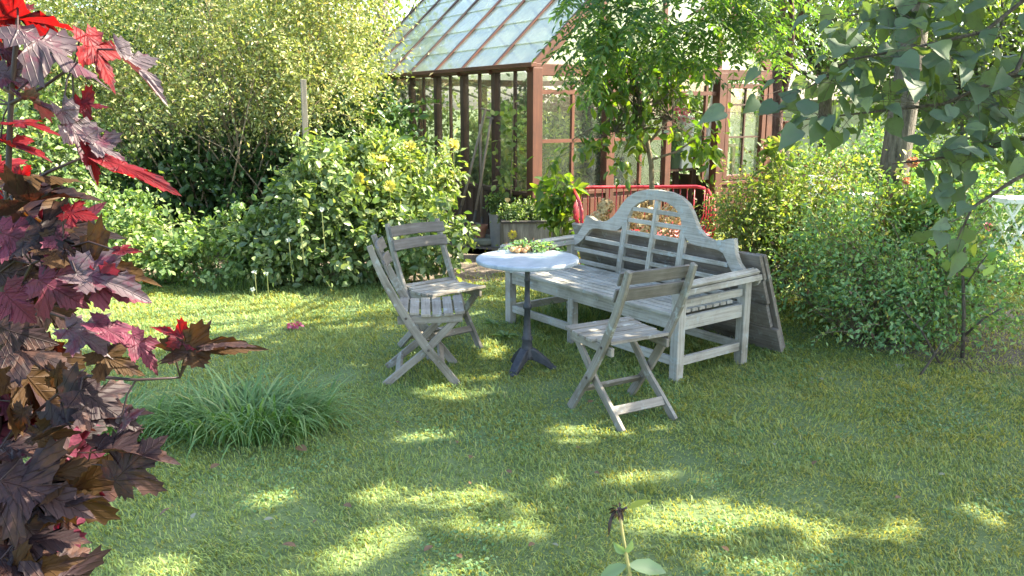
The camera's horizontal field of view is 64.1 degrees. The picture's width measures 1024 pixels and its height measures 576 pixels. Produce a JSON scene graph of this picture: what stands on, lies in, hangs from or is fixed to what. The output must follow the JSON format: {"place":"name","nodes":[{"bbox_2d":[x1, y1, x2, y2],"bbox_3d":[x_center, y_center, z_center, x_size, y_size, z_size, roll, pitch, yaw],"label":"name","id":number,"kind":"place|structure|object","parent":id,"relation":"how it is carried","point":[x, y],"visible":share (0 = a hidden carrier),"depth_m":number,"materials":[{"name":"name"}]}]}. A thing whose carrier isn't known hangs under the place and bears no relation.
{"place":"outdoors","nodes":[
{"label":"outdoors","id":0,"kind":"place"},
{"bbox_2d":[142,247,504,285],"bbox_3d":[-2.801,-0.267,8.751,6.827,0.001,2.267,0,13,0],"label":"soil bed","id":1,"kind":"object","parent":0,"point":[470,268],"visible":0.08,"depth_m":8.26,"materials":[{"name":"brown soil"}]},
{"bbox_2d":[0,47,180,240],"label":"pale leaf shrub","id":2,"kind":"object","parent":1,"relation":"on","point":[54,156],"visible":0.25,"depth_m":8.18,"materials":[{"name":"green plant"}]},
{"bbox_2d":[70,178,282,289],"bbox_3d":[-3.765,-0.530,7.695,3.733,0.991,1.430,0,13,0],"label":"ground elder","id":3,"kind":"object","parent":1,"relation":"on","point":[179,248],"visible":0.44,"depth_m":7.56,"materials":[{"name":"green plant"}]},
{"bbox_2d":[0,0,432,253],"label":"arching shrub","id":4,"kind":"object","parent":1,"relation":"on","point":[282,43],"visible":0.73,"depth_m":8.81,"materials":[{"name":"green plant"}]},
{"bbox_2d":[76,77,448,251],"bbox_3d":[-2.853,-1.367,9.224,4.311,1.969,1.607,-2,13,-9],"label":"dark evergreen","id":5,"kind":"object","parent":1,"relation":"on","point":[210,176],"visible":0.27,"depth_m":9.01,"materials":[{"name":"green plant"}]},
{"bbox_2d":[300,79,311,281],"bbox_3d":[-1.905,-0.975,7.623,0.072,1.880,0.052,-4,13,-17],"label":"wooden stake","id":6,"kind":"object","parent":1,"relation":"on","point":[303,89],"visible":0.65,"depth_m":7.45,"materials":[{"name":"grey wood"}]},
{"bbox_2d":[218,127,480,299],"bbox_3d":[-1.494,-0.607,7.572,2.398,1.733,1.384,0,13,0],"label":"climbing vine","id":7,"kind":"object","parent":1,"relation":"on","point":[322,195],"visible":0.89,"depth_m":7.38,"materials":[{"name":"green plant"}]},
{"bbox_2d":[334,118,474,279],"bbox_3d":[-1.131,-0.896,8.075,1.528,1.541,1.309,-10,16,-37],"label":"perennial sunflower","id":8,"kind":"object","parent":1,"relation":"on","point":[431,173],"visible":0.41,"depth_m":7.83,"materials":[{"name":"green plant"}]},
{"bbox_2d":[496,230,517,245],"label":"yellow weed","id":9,"kind":"object","parent":1,"relation":"on","point":[512,236],"visible":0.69,"depth_m":8.76,"materials":[{"name":"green plant"}]},
{"bbox_2d":[498,216,574,247],"bbox_3d":[0.266,-0.549,9.030,0.810,0.446,0.492,-1,13,-6],"label":"trough","id":10,"kind":"object","parent":1,"relation":"on","point":[528,230],"visible":0.31,"depth_m":8.80,"materials":[{"name":"wood"}]},
{"bbox_2d":[490,192,553,222],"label":"trough herbs","id":11,"kind":"object","parent":10,"relation":"in","point":[523,212],"visible":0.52,"depth_m":8.90,"materials":[{"name":"green plant"}]},
{"bbox_2d":[432,232,499,253],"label":"leaf litter path","id":12,"kind":"structure","parent":0,"point":[489,248],"depth_m":9.65,"materials":[{"name":"soil"}]},
{"bbox_2d":[447,107,489,240],"bbox_3d":[-0.521,-1.382,10.009,0.126,1.620,0.693,12,17,43],"label":"spade","id":13,"kind":"object","parent":12,"relation":"on","point":[471,167],"visible":0.62,"depth_m":10.01,"materials":[{"name":"brown wood"}]},
{"bbox_2d":[466,234,490,246],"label":"stone slab","id":14,"kind":"structure","parent":12,"relation":"on","point":[484,242],"depth_m":9.77,"materials":[{"name":"grey stone"}]},
{"bbox_2d":[472,224,487,237],"bbox_3d":[-0.388,-0.690,9.911,0.198,0.150,0.198,0,13,0],"label":"flower pot","id":15,"kind":"object","parent":14,"relation":"on","point":[483,228],"visible":0.64,"depth_m":9.86,"materials":[{"name":"ceramic"}]},
{"bbox_2d":[465,116,493,238],"bbox_3d":[-0.368,-1.303,9.880,0.152,1.508,0.624,7,14,29],"label":"garden fork","id":16,"kind":"object","parent":12,"relation":"on","point":[481,175],"visible":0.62,"depth_m":9.88,"materials":[{"name":"brown wood"}]},
{"bbox_2d":[479,124,482,223],"bbox_3d":[-0.364,-1.298,10.129,0.321,1.427,0.511,0,13,0],"label":"garden rake","id":17,"kind":"object","parent":12,"relation":"on","point":[481,192],"visible":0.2,"depth_m":10.12,"materials":[{"name":"brown wood"}]},
{"bbox_2d":[488,213,499,246],"bbox_3d":[-0.168,-0.693,9.767,0.224,0.400,0.224,0,13,0],"label":"zinc pot","id":18,"kind":"object","parent":12,"relation":"on","point":[495,232],"visible":0.4,"depth_m":9.69,"materials":[{"name":"grey metal"}]},
{"bbox_2d":[482,191,510,213],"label":"pot herb","id":19,"kind":"object","parent":18,"relation":"in","point":[494,203],"visible":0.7,"depth_m":9.64,"materials":[{"name":"green plant"}]},
{"bbox_2d":[489,97,526,214],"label":"climbing plant","id":20,"kind":"object","parent":12,"relation":"on","point":[508,183],"visible":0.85,"depth_m":9.58,"materials":[{"name":"green plant"}]},
{"bbox_2d":[7,0,1019,109],"label":"sky","id":21,"kind":"structure","parent":0,"point":[471,89],"materials":[{"name":"white"}]},
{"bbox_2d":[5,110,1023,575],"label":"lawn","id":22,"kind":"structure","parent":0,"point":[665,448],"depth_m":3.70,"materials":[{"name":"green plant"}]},
{"bbox_2d":[0,0,268,575],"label":"maple sapling","id":23,"kind":"object","parent":22,"relation":"on","point":[60,262],"visible":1,"depth_m":1.07,"materials":[{"name":"red plant"}]},
{"bbox_2d":[87,370,196,440],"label":"daylily clump","id":24,"kind":"object","parent":22,"relation":"on","point":[122,400],"visible":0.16,"depth_m":4.22,"materials":[{"name":"green plant"}]},
{"bbox_2d":[0,0,358,191],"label":"garden tree","id":25,"kind":"object","parent":22,"relation":"on","point":[135,3],"visible":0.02,"depth_m":13.27,"materials":[{"name":"green plant"}]},
{"bbox_2d":[0,0,407,205],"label":"garden tree","id":26,"kind":"object","parent":22,"relation":"on","point":[146,112],"visible":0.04,"depth_m":12.06,"materials":[{"name":"green plant"}]},
{"bbox_2d":[210,463,219,468],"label":"fallen leaf","id":27,"kind":"object","parent":22,"relation":"on","point":[214,465],"visible":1,"depth_m":3.74,"materials":[{"name":"brown plant"}]},
{"bbox_2d":[199,268,268,292],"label":"grass tuft","id":28,"kind":"object","parent":22,"relation":"on","point":[233,284],"visible":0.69,"depth_m":7.42,"materials":[{"name":"green plant"}]},
{"bbox_2d":[133,360,380,464],"bbox_3d":[-1.399,0.584,4.221,1.446,0.315,1.099,0,13,0],"label":"daylily clump","id":29,"kind":"object","parent":22,"relation":"on","point":[218,415],"visible":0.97,"depth_m":4.17,"materials":[{"name":"green plant"}]},
{"bbox_2d":[282,541,295,546],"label":"fallen leaf","id":30,"kind":"object","parent":22,"relation":"on","point":[290,543],"visible":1,"depth_m":3.07,"materials":[{"name":"brown plant"}]},
{"bbox_2d":[286,320,304,329],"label":"fallen flower","id":31,"kind":"object","parent":22,"relation":"on","point":[293,325],"visible":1,"depth_m":6.12,"materials":[{"name":"pink plant"}]},
{"bbox_2d":[295,444,306,450],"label":"fallen leaf","id":32,"kind":"object","parent":22,"relation":"on","point":[303,448],"visible":1,"depth_m":3.93,"materials":[{"name":"brown plant"}]},
{"bbox_2d":[279,58,401,153],"bbox_3d":[-2.370,-2.170,11.794,1.936,2.417,2.893,-5,13,-21],"label":"wild shrub","id":33,"kind":"object","parent":22,"relation":"on","point":[346,90],"visible":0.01,"depth_m":11.77,"materials":[{"name":"green plant"}]},
{"bbox_2d":[227,0,525,160],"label":"garden tree","id":34,"kind":"object","parent":22,"relation":"on","point":[403,94],"visible":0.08,"depth_m":15.21,"materials":[{"name":"green plant"}]},
{"bbox_2d":[367,234,464,385],"bbox_3d":[-0.580,0.132,5.025,0.558,0.881,0.445,-1,13,-6],"label":"folding chair","id":35,"kind":"object","parent":22,"relation":"on","point":[404,304],"visible":0.95,"depth_m":4.90,"materials":[{"name":"grey wood"}]},
{"bbox_2d":[424,545,432,550],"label":"fallen leaf","id":36,"kind":"object","parent":22,"relation":"on","point":[427,547],"visible":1,"depth_m":3.05,"materials":[{"name":"brown plant"}]},
{"bbox_2d":[385,218,485,360],"bbox_3d":[-0.523,0.004,5.601,0.445,0.881,0.558,-10,16,-39],"label":"folding chair","id":37,"kind":"object","parent":22,"relation":"on","point":[450,284],"visible":0.73,"depth_m":5.61,"materials":[{"name":"grey wood"}]},
{"bbox_2d":[484,318,503,325],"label":"dandelion","id":38,"kind":"object","parent":22,"relation":"on","point":[489,321],"visible":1,"depth_m":6.25,"materials":[{"name":"green plant"}]},
{"bbox_2d":[491,330,516,337],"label":"dandelion","id":39,"kind":"object","parent":22,"relation":"on","point":[506,334],"visible":1,"depth_m":5.91,"materials":[{"name":"green plant"}]},
{"bbox_2d":[476,249,578,376],"bbox_3d":[0.096,0.165,5.159,0.640,0.727,0.640,-7,14,-28],"label":"bistro table","id":40,"kind":"object","parent":22,"relation":"on","point":[527,262],"visible":0.98,"depth_m":5.11,"materials":[{"name":"stone"}]},
{"bbox_2d":[503,237,565,252],"bbox_3d":[0.135,-0.274,5.309,0.432,0.111,0.271,0,13,0],"label":"herb bundle","id":41,"kind":"object","parent":40,"relation":"on","point":[529,245],"visible":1,"depth_m":5.26,"materials":[{"name":"green plant"}]},
{"bbox_2d":[51,272,1023,575],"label":"lawn clover","id":42,"kind":"object","parent":22,"relation":"on","point":[437,430],"visible":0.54,"depth_m":4.01,"materials":[{"name":"green plant"}]},
{"bbox_2d":[352,0,772,234],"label":"greenhouse","id":43,"kind":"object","parent":22,"relation":"on","point":[479,40],"visible":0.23,"depth_m":10.66,"materials":[{"name":"glass"},{"name":"painted wood"}]},
{"bbox_2d":[449,96,526,189],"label":"greenhouse plant","id":44,"kind":"object","parent":43,"relation":"on","point":[487,173],"visible":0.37,"depth_m":11.81,"materials":[{"name":"green plant"}]},
{"bbox_2d":[501,73,556,188],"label":"greenhouse plant","id":45,"kind":"object","parent":43,"relation":"on","point":[523,102],"visible":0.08,"depth_m":14.22,"materials":[{"name":"green plant"}]},
{"bbox_2d":[507,107,594,190],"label":"tomato plant","id":46,"kind":"object","parent":43,"relation":"on","point":[548,149],"visible":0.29,"depth_m":10.32,"materials":[{"name":"green plant"}]},
{"bbox_2d":[542,83,625,189],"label":"greenhouse plant","id":47,"kind":"object","parent":43,"relation":"on","point":[581,115],"visible":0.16,"depth_m":12.25,"materials":[{"name":"green plant"}]},
{"bbox_2d":[574,116,644,185],"bbox_3d":[1.281,-1.502,10.819,1.012,1.521,1.016,0,13,0],"label":"potted fig","id":48,"kind":"object","parent":43,"relation":"on","point":[593,173],"visible":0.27,"depth_m":10.72,"materials":[{"name":"green plant"}]},
{"bbox_2d":[615,82,698,191],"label":"greenhouse plant","id":49,"kind":"object","parent":43,"relation":"on","point":[657,162],"visible":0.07,"depth_m":12.20,"materials":[{"name":"green plant"}]},
{"bbox_2d":[630,167,698,220],"bbox_3d":[2.071,-1.243,11.276,0.900,0.818,0.420,-8,15,-30],"label":"plant stand","id":50,"kind":"object","parent":43,"relation":"on","point":[644,170],"visible":0.24,"depth_m":11.14,"materials":[{"name":"brown wood"}]},
{"bbox_2d":[678,116,694,168],"bbox_3d":[2.349,-1.976,11.077,0.200,0.700,0.130,-8,15,-30],"label":"dial scale","id":51,"kind":"object","parent":50,"relation":"on","point":[687,148],"visible":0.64,"depth_m":11.02,"materials":[{"name":"white paint"}]},
{"bbox_2d":[642,106,693,168],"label":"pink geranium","id":52,"kind":"object","parent":43,"relation":"in","point":[676,158],"visible":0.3,"depth_m":10.96,"materials":[{"name":"green plant"}]},
{"bbox_2d":[670,144,736,218],"bbox_3d":[2.712,-1.476,11.624,0.850,1.120,0.400,-8,15,-30],"label":"potting table","id":53,"kind":"object","parent":43,"relation":"on","point":[731,165],"visible":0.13,"depth_m":11.53,"materials":[{"name":"brown wood"}]},
{"bbox_2d":[694,125,701,142],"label":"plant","id":54,"kind":"object","parent":53,"relation":"on","point":[696,130],"visible":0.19,"depth_m":11.28,"materials":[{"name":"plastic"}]},
{"bbox_2d":[704,85,712,179],"bbox_3d":[2.725,-2.147,11.096,0.260,1.341,0.048,-8,15,-30],"label":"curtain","id":55,"kind":"object","parent":43,"relation":"hanging from","point":[708,131],"visible":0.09,"depth_m":11.05,"materials":[{"name":"white fabric"}]},
{"bbox_2d":[723,83,767,179],"bbox_3d":[3.104,-2.089,10.951,0.750,1.250,0.060,-8,15,-30],"label":"window","id":56,"kind":"structure","parent":43,"relation":"in","point":[762,118],"depth_m":10.92,"materials":[{"name":"brown glass"}]},
{"bbox_2d":[505,294,625,326],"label":"long grass","id":57,"kind":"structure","parent":22,"relation":"on","point":[555,311],"depth_m":6.37,"materials":[{"name":"green plant"}]},
{"bbox_2d":[566,194,680,264],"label":"dried hydrangea","id":58,"kind":"object","parent":22,"relation":"on","point":[603,208],"visible":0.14,"depth_m":6.65,"materials":[{"name":"beige plant"}]},
{"bbox_2d":[499,189,761,382],"bbox_3d":[0.760,-0.136,5.744,0.777,1.060,1.867,-9,15,-35],"label":"garden bench","id":59,"kind":"object","parent":22,"relation":"on","point":[573,286],"visible":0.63,"depth_m":5.59,"materials":[{"name":"grey wood"}]},
{"bbox_2d":[565,262,697,432],"bbox_3d":[0.619,0.274,4.388,0.445,0.881,0.558,-7,14,-28],"label":"folding chair","id":60,"kind":"object","parent":22,"relation":"on","point":[600,336],"visible":0.99,"depth_m":4.33,"materials":[{"name":"grey wood"}]},
{"bbox_2d":[601,499,665,575],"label":"withered flower","id":61,"kind":"object","parent":22,"relation":"on","point":[648,566],"visible":1,"depth_m":2.10,"materials":[{"name":"green plant"}]},
{"bbox_2d":[471,1,810,174],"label":"garden tree","id":62,"kind":"object","parent":22,"relation":"on","point":[697,113],"visible":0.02,"depth_m":15.80,"materials":[{"name":"green plant"}]},
{"bbox_2d":[572,222,784,351],"bbox_3d":[1.173,-0.053,6.143,0.345,0.703,1.890,-9,15,-35],"label":"timber panel","id":63,"kind":"object","parent":22,"relation":"on","point":[765,329],"visible":0.46,"depth_m":5.67,"materials":[{"name":"grey wood"}]},
{"bbox_2d":[532,0,890,233],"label":"rowan tree","id":64,"kind":"object","parent":22,"relation":"on","point":[748,37],"visible":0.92,"depth_m":5.61,"materials":[{"name":"green plant"}]},
{"bbox_2d":[742,136,804,308],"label":"tall weed","id":65,"kind":"object","parent":22,"relation":"on","point":[769,149],"visible":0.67,"depth_m":6.57,"materials":[{"name":"green plant"}]},
{"bbox_2d":[781,121,789,198],"bbox_3d":[3.452,-1.364,10.341,0.240,1.460,0.220,-3,13,-11],"label":"post","id":66,"kind":"object","parent":22,"relation":"on","point":[784,123],"visible":0.12,"depth_m":10.26,"materials":[{"name":"orange wood"}]},
{"bbox_2d":[692,131,944,308],"bbox_3d":[2.471,-0.596,6.801,2.142,1.510,1.523,0,13,0],"label":"spirea bush","id":67,"kind":"object","parent":22,"relation":"on","point":[736,224],"visible":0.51,"depth_m":6.64,"materials":[{"name":"green plant"}]},
{"bbox_2d":[811,148,852,235],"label":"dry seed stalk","id":68,"kind":"object","parent":22,"relation":"on","point":[840,166],"visible":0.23,"depth_m":7.96,"materials":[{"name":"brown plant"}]},
{"bbox_2d":[807,175,865,227],"bbox_3d":[3.571,-0.786,9.055,0.440,0.890,0.480,-3,13,-11],"label":"white chair","id":69,"kind":"object","parent":22,"relation":"on","point":[813,177],"visible":0.06,"depth_m":9.14,"materials":[{"name":"paint"}]},
{"bbox_2d":[769,113,932,216],"bbox_3d":[4.782,-1.719,11.559,2.677,1.641,1.663,0,13,0],"label":"garden bush","id":70,"kind":"object","parent":22,"relation":"on","point":[869,154],"visible":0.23,"depth_m":11.45,"materials":[{"name":"green plant"}]},
{"bbox_2d":[841,192,873,219],"bbox_3d":[3.821,-0.675,8.965,0.340,0.718,0.325,-1,13,-6],"label":"white stool","id":71,"kind":"object","parent":22,"relation":"on","point":[862,196],"visible":0.08,"depth_m":8.90,"materials":[{"name":"paint"}]},
{"bbox_2d":[730,0,986,172],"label":"garden tree","id":72,"kind":"object","parent":22,"relation":"on","point":[826,108],"visible":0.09,"depth_m":14.30,"materials":[{"name":"green plant"}]},
{"bbox_2d":[697,0,1023,278],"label":"hazel tree","id":73,"kind":"object","parent":22,"relation":"on","point":[957,157],"visible":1,"depth_m":4.50,"materials":[{"name":"green plant"}]},
{"bbox_2d":[729,100,1023,190],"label":"hedge","id":74,"kind":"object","parent":22,"relation":"on","point":[753,143],"depth_m":16.37,"materials":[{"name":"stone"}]},
{"bbox_2d":[870,3,930,282],"bbox_3d":[3.219,-2.727,5.739,8.358,6.136,2.460,-2,13,-9],"label":"lime tree","id":75,"kind":"object","parent":22,"relation":"on","point":[894,145],"visible":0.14,"depth_m":7.00,"materials":[{"name":"grey plant"}]},
{"bbox_2d":[805,0,1023,192],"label":"garden tree","id":76,"kind":"object","parent":22,"relation":"on","point":[1010,47],"visible":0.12,"depth_m":12.56,"materials":[{"name":"green plant"}]},
{"bbox_2d":[858,148,1006,235],"bbox_3d":[5.254,-1.200,10.211,2.024,1.214,1.462,0,13,0],"label":"garden bush","id":77,"kind":"object","parent":22,"relation":"on","point":[983,173],"visible":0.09,"depth_m":10.07,"materials":[{"name":"green plant"}]},
{"bbox_2d":[918,340,954,376],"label":"dead branch","id":78,"kind":"object","parent":22,"relation":"on","point":[928,363],"visible":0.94,"depth_m":5.08,"materials":[{"name":"brown wood"}]},
{"bbox_2d":[855,118,1023,219],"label":"garden bush","id":79,"kind":"object","parent":22,"relation":"on","point":[928,150],"visible":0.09,"depth_m":11.60,"materials":[{"name":"green plant"}]},
{"bbox_2d":[952,0,1022,52],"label":"garden tree","id":80,"kind":"object","parent":22,"relation":"on","point":[994,19],"visible":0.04,"depth_m":13.86,"materials":[{"name":"green plant"}]},
{"bbox_2d":[981,156,1023,234],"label":"garden bush","id":81,"kind":"object","parent":22,"relation":"on","point":[1020,193],"visible":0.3,"depth_m":10.00,"materials":[{"name":"green plant"}]},
{"bbox_2d":[987,196,1023,261],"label":"folding table","id":82,"kind":"object","parent":22,"relation":"on","point":[1019,201],"visible":0.55,"depth_m":8.50,"materials":[{"name":"white paint"}]},
{"bbox_3d":[1.247,-0.146,7.446,0.490,0.340,0.486,0,13,0],"label":"citrus tub","id":83,"kind":"object","parent":22,"relation":"on","visible":0},
{"bbox_2d":[526,29,732,231],"bbox_3d":[1.004,-1.268,7.209,1.751,2.033,0.919,0,13,0],"label":"citrus tree","id":84,"kind":"object","parent":83,"relation":"in","point":[644,110],"visible":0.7,"depth_m":7.10,"materials":[{"name":"green plant"}]},
{"bbox_2d":[841,303,1023,375],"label":"soil bed","id":85,"kind":"object","parent":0,"point":[1013,355],"visible":0.15,"depth_m":5.67,"materials":[{"name":"brown soil"}]},
{"bbox_2d":[749,172,1023,368],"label":"rose bush","id":86,"kind":"object","parent":85,"relation":"on","point":[877,307],"visible":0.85,"depth_m":5.77,"materials":[{"name":"green plant"}]},
{"bbox_2d":[871,157,920,260],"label":"rose plant","id":87,"kind":"object","parent":85,"relation":"on","point":[907,182],"visible":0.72,"depth_m":6.42,"materials":[{"name":"plant"}]},
{"bbox_2d":[896,302,940,363],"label":"dead branch","id":88,"kind":"object","parent":85,"relation":"on","point":[929,344],"visible":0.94,"depth_m":5.34,"materials":[{"name":"brown wood"}]},
{"bbox_2d":[856,142,1009,319],"bbox_3d":[3.419,-0.474,6.545,1.176,1.390,1.322,-6,14,-24],"label":"currant bush","id":89,"kind":"object","parent":85,"relation":"on","point":[923,201],"visible":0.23,"depth_m":6.42,"materials":[{"name":"green plant"}]},
{"bbox_2d":[917,224,1001,357],"bbox_3d":[2.894,0.026,5.345,0.576,0.919,0.335,0,13,0],"label":"sapling","id":90,"kind":"object","parent":85,"relation":"on","point":[969,271],"visible":0.71,"depth_m":5.33,"materials":[{"name":"green plant"}]},
{"bbox_2d":[977,242,1023,296],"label":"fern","id":91,"kind":"object","parent":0,"point":[1020,263],"visible":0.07,"depth_m":7.46,"materials":[{"name":"green plant"}]},
{"label":"soil bed","id":92,"kind":"structure","parent":0,"visible":0},
{"bbox_2d":[527,173,589,255],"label":"hosta plant","id":93,"kind":"object","parent":92,"relation":"on","point":[558,214],"visible":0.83,"depth_m":7.99,"materials":[{"name":"green plant"}]},
{"bbox_2d":[573,185,715,263],"bbox_3d":[1.267,-0.537,7.969,1.353,0.877,0.524,-1,13,-3],"label":"metal bench","id":94,"kind":"object","parent":92,"relation":"on","point":[577,206],"visible":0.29,"depth_m":8.09,"materials":[{"name":"red metal"}]}
]}

